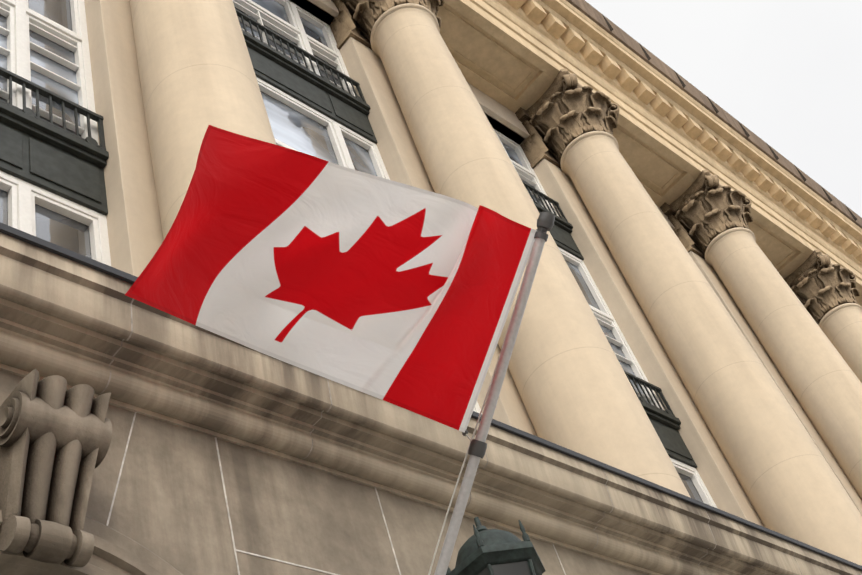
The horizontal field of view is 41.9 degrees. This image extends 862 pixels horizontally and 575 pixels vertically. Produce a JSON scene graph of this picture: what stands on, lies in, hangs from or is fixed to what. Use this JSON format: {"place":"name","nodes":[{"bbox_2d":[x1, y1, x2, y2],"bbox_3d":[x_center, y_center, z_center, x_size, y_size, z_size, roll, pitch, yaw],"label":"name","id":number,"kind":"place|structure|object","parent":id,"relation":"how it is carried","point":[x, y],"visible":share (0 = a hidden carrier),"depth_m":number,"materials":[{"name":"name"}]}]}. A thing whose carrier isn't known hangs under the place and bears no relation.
{"place":"outdoors","nodes":[
{"label":"outdoors","id":0,"kind":"place"},
{"bbox_2d":[434,238,544,574],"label":"flag pole","id":1,"kind":"object","parent":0,"point":[487,416],"visible":0.85,"depth_m":4.38,"materials":[{"name":"silver metal"}]},
{"bbox_2d":[428,243,533,574],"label":"flag rope","id":2,"kind":"object","parent":1,"relation":"attached to","point":[469,438],"visible":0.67,"depth_m":4.39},
{"bbox_2d":[462,228,538,435],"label":"flag clips","id":3,"kind":"object","parent":1,"relation":"attached to","point":[466,431],"visible":0.67,"depth_m":4.45,"materials":[{"name":"grey metal"}]},
{"bbox_2d":[468,212,554,458],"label":"flagpole fittings","id":4,"kind":"object","parent":1,"relation":"attached to","point":[545,224],"visible":0.96,"depth_m":4.50,"materials":[{"name":"grey metal"}]},
{"bbox_2d":[125,125,536,432],"bbox_3d":[-0.278,-0.018,3.836,1.742,0.894,0.731,26,-61,-37],"label":"canadian flag","id":5,"kind":"object","parent":4,"relation":"attached to","point":[402,295],"visible":1,"depth_m":4.00,"materials":[{"name":"fabric"}]},
{"bbox_2d":[585,0,861,217],"label":"sky","id":6,"kind":"structure","parent":0,"point":[789,71],"materials":[{"name":"white"}]},
{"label":"pavement","id":7,"kind":"structure","parent":0,"visible":0},
{"bbox_2d":[0,370,648,574],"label":"ground floor wall","id":8,"kind":"structure","parent":7,"relation":"on","point":[169,506],"depth_m":5.10,"materials":[{"name":"stone"}]},
{"bbox_2d":[0,368,111,566],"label":"scroll bracket","id":9,"kind":"object","parent":8,"relation":"attached to","point":[55,438],"visible":1,"depth_m":4.16,"materials":[{"name":"beige stone"}]},
{"bbox_2d":[0,510,182,574],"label":"stone arch","id":10,"kind":"structure","parent":8,"relation":"attached to","point":[115,552],"depth_m":4.29,"materials":[{"name":"beige stone"}]},
{"bbox_2d":[106,412,565,574],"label":"mortar joints","id":11,"kind":"object","parent":8,"relation":"attached to","point":[235,549],"depth_m":4.98,"materials":[{"name":"white concrete"}]},
{"bbox_2d":[0,232,861,574],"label":"stone cornice","id":12,"kind":"structure","parent":8,"relation":"on","point":[68,320],"depth_m":5.64,"materials":[{"name":"stone"}]},
{"bbox_2d":[130,0,275,238],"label":"column shaft","id":13,"kind":"object","parent":12,"relation":"on","point":[197,73],"visible":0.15,"depth_m":9.19,"materials":[{"name":"stone"}]},
{"bbox_2d":[0,222,861,570],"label":"ledge flashing","id":14,"kind":"object","parent":12,"relation":"on","point":[62,252],"depth_m":6.79,"materials":[{"name":"grey metal"}]},
{"bbox_2d":[98,284,801,574],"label":"cornice joints","id":15,"kind":"object","parent":12,"relation":"on","point":[116,352],"visible":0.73,"depth_m":5.57,"materials":[{"name":"brown stone"}]},
{"bbox_2d":[84,0,861,526],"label":"wall pilasters","id":16,"kind":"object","parent":12,"relation":"on","point":[134,230],"depth_m":13.66,"materials":[{"name":"stone"}]},
{"bbox_2d":[0,9,674,415],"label":"balcony railings","id":17,"kind":"object","parent":16,"relation":"attached to","point":[50,95],"visible":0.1,"depth_m":13.67,"materials":[{"name":"metal"}]},
{"bbox_2d":[0,31,696,467],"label":"spandrel panels","id":18,"kind":"object","parent":16,"relation":"attached to","point":[50,159],"visible":0.19,"depth_m":9.14,"materials":[{"name":"metal"}]},
{"bbox_2d":[0,0,716,507],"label":"window frames","id":19,"kind":"structure","parent":16,"relation":"attached to","point":[24,198],"depth_m":10.53,"materials":[{"name":"white paint"}]},
{"bbox_2d":[0,0,702,501],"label":"window glass","id":20,"kind":"object","parent":19,"relation":"in","point":[298,130],"depth_m":10.96,"materials":[{"name":"grey glass"}]},
{"bbox_2d":[291,0,524,142],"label":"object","id":21,"kind":"structure","parent":16,"relation":"attached to","point":[297,1],"depth_m":17.76,"materials":[{"name":"black metal"}]},
{"bbox_2d":[330,0,704,258],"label":"pilaster capitals","id":22,"kind":"object","parent":16,"relation":"attached to","point":[344,27],"visible":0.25,"depth_m":17.97,"materials":[{"name":"stone"}]},
{"bbox_2d":[437,0,861,306],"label":"entablature","id":23,"kind":"structure","parent":16,"relation":"on","point":[672,139],"depth_m":20.56,"materials":[{"name":"stone"}]},
{"bbox_2d":[566,0,861,228],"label":"roof edge","id":24,"kind":"object","parent":23,"relation":"on","point":[588,10],"depth_m":22.81,"materials":[{"name":"stone"}]},
{"bbox_2d":[602,14,856,220],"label":"cornice top joints","id":25,"kind":"object","parent":24,"relation":"attached to","point":[717,111],"visible":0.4,"depth_m":23.56,"materials":[{"name":"brown stone"}]},
{"bbox_2d":[370,3,690,497],"bbox_3d":[0.858,-0.365,12.301,1.411,9.330,1.411,26,-61,-37],"label":"column shaft","id":26,"kind":"object","parent":12,"relation":"on","point":[577,393],"visible":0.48,"depth_m":11.21,"materials":[{"name":"stone"}]},
{"bbox_2d":[338,0,443,41],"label":"column capital leaves","id":27,"kind":"object","parent":26,"relation":"on","point":[367,14],"visible":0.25,"depth_m":15.50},
{"bbox_2d":[560,131,861,565],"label":"column shaft","id":28,"kind":"object","parent":12,"relation":"on","point":[790,483],"visible":1,"depth_m":14.25,"materials":[{"name":"stone"}]},
{"bbox_2d":[526,68,619,164],"bbox_3d":[2.349,-2.527,18.383,1.546,1.233,1.546,26,-61,-37],"label":"column capital","id":29,"kind":"object","parent":28,"relation":"on","point":[558,121],"depth_m":18.01,"materials":[{"name":"beige stone"}]},
{"bbox_2d":[705,227,861,498],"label":"column shaft","id":30,"kind":"object","parent":12,"relation":"on","point":[822,380],"visible":0.98,"depth_m":18.21,"materials":[{"name":"stone"}]},
{"bbox_2d":[667,169,752,256],"bbox_3d":[5.228,-1.147,20.818,1.546,1.233,1.546,26,-61,-37],"label":"column capital","id":31,"kind":"object","parent":30,"relation":"on","point":[703,217],"depth_m":20.45,"materials":[{"name":"beige stone"}]},
{"bbox_2d":[818,303,861,382],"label":"column shaft","id":32,"kind":"object","parent":12,"relation":"on","point":[840,326],"visible":0.81,"depth_m":22.20,"materials":[{"name":"stone"}]},
{"bbox_2d":[784,249,859,324],"bbox_3d":[8.108,0.232,23.254,1.546,1.233,1.546,26,-61,-37],"label":"column capital","id":33,"kind":"object","parent":32,"relation":"on","point":[818,291],"depth_m":22.88,"materials":[{"name":"beige stone"}]},
{"bbox_2d":[446,517,544,574],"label":"lantern","id":34,"kind":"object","parent":8,"relation":"attached to","point":[483,550],"depth_m":5.05,"materials":[{"name":"metal"},{"name":"glass"}]}
]}

